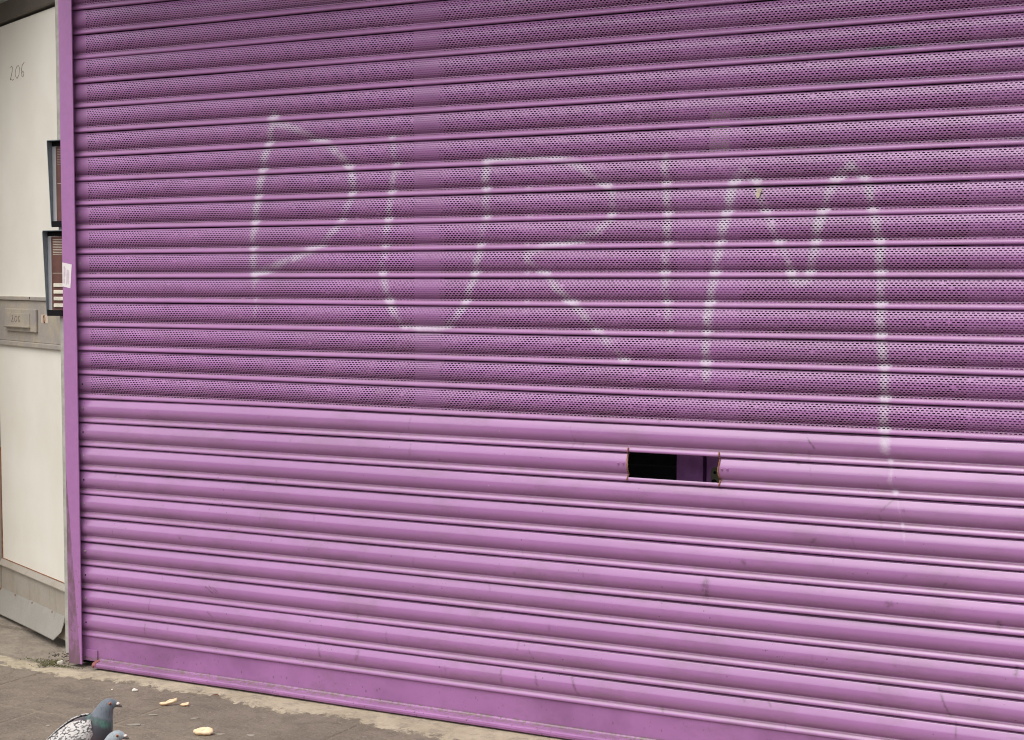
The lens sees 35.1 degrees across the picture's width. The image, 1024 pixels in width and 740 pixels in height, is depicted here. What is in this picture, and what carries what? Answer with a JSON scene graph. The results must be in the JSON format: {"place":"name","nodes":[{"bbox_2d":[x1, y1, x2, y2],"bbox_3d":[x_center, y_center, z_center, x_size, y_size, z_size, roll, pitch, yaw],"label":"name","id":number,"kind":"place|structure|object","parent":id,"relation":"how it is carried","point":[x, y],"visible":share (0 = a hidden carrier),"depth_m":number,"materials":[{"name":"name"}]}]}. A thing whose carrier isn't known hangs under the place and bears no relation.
{"place":"outdoors","nodes":[
{"label":"outdoors","id":0,"kind":"place"},
{"bbox_2d":[0,666,438,739],"bbox_3d":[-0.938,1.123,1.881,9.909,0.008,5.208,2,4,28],"label":"pavement","id":1,"kind":"structure","parent":0,"point":[52,694],"depth_m":4.53,"materials":[{"name":"grey concrete"}]},
{"bbox_2d":[0,615,100,670],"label":"doorstep","id":2,"kind":"object","parent":1,"relation":"on","point":[19,641],"visible":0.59,"depth_m":5.38,"materials":[{"name":"concrete"}]},
{"bbox_2d":[0,0,54,26],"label":"door frame","id":3,"kind":"object","parent":2,"relation":"on","point":[11,11],"visible":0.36,"depth_m":5.47,"materials":[{"name":"metal"}]},
{"bbox_2d":[0,7,64,639],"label":"front door","id":4,"kind":"structure","parent":3,"relation":"attached to","point":[32,590],"depth_m":5.53,"materials":[{"name":"paint"}]},
{"bbox_2d":[48,652,68,657],"bbox_3d":[-1.438,0.925,5.257,0.139,0.007,0.097,-1,3,-8],"label":"grit","id":5,"kind":"object","parent":2,"relation":"on","point":[55,655],"visible":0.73,"depth_m":5.25,"materials":[{"name":"grey gravel"}]},
{"bbox_2d":[55,0,68,652],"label":"wall pier","id":6,"kind":"structure","parent":2,"relation":"on","point":[62,361],"depth_m":5.24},
{"bbox_2d":[42,230,62,315],"bbox_3d":[-1.438,-0.310,5.187,0.150,0.275,0.027,2,4,28],"label":"intercom","id":7,"kind":"object","parent":6,"relation":"attached to","point":[52,248],"visible":0.36,"depth_m":5.22,"materials":[{"name":"black metal"}]},
{"bbox_2d":[47,140,61,226],"bbox_3d":[-1.415,-0.595,5.159,0.150,0.276,0.027,2,4,28],"label":"intercom","id":8,"kind":"object","parent":6,"relation":"attached to","point":[54,160],"visible":0.16,"depth_m":5.19,"materials":[{"name":"black metal"}]},
{"bbox_2d":[58,0,91,663],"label":"guide rail","id":9,"kind":"object","parent":6,"relation":"attached to","point":[69,220],"visible":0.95,"depth_m":5.04,"materials":[{"name":"purple metal"}]},
{"bbox_2d":[47,698,121,739],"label":"pigeon","id":10,"kind":"object","parent":1,"relation":"on","point":[96,723],"visible":0.99,"depth_m":3.77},
{"bbox_2d":[104,730,128,739],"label":"pigeon","id":11,"kind":"object","parent":1,"relation":"on","point":[117,735],"visible":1,"depth_m":3.60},
{"bbox_2d":[159,698,177,705],"bbox_3d":[-0.986,0.953,4.649,0.052,0.020,0.014,-1,3,-15],"label":"bread piece","id":12,"kind":"object","parent":1,"relation":"on","point":[170,701],"visible":1,"depth_m":4.65,"materials":[{"name":"beige food"}]},
{"bbox_2d":[193,727,212,735],"bbox_3d":[-0.829,0.970,4.348,0.055,0.020,0.025,0,3,0],"label":"bread piece","id":13,"kind":"object","parent":1,"relation":"on","point":[204,731],"visible":1,"depth_m":4.34,"materials":[{"name":"beige food"}]},
{"bbox_2d":[0,655,569,739],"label":"cement strip","id":14,"kind":"object","parent":1,"relation":"on","point":[430,728],"visible":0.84,"depth_m":4.61,"materials":[{"name":"beige concrete"}]},
{"bbox_2d":[20,657,82,668],"bbox_3d":[-1.471,0.931,5.139,0.250,0.004,0.138,5,6,56],"label":"moss","id":15,"kind":"object","parent":14,"relation":"on","point":[50,663],"visible":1,"depth_m":5.14,"materials":[{"name":"green plant"}]},
{"label":"road","id":16,"kind":"structure","parent":0,"visible":0},
{"bbox_2d":[83,0,119,661],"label":"shop room","id":17,"kind":"object","parent":16,"relation":"on","point":[101,207],"visible":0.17,"depth_m":5.18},
{"bbox_2d":[72,0,1023,739],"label":"roller shutter","id":18,"kind":"object","parent":17,"relation":"attached to","point":[918,636],"visible":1,"depth_m":4.26,"materials":[{"name":"purple paint"}]},
{"bbox_2d":[112,0,1023,699],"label":"shop front","id":19,"kind":"object","parent":17,"relation":"attached to","point":[672,466],"visible":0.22,"depth_m":4.39,"materials":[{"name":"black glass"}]},
{"bbox_2d":[707,0,1008,600],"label":"door","id":20,"kind":"structure","parent":19,"relation":"in","point":[712,462],"depth_m":4.15,"materials":[{"name":"purple metal"}]}
]}

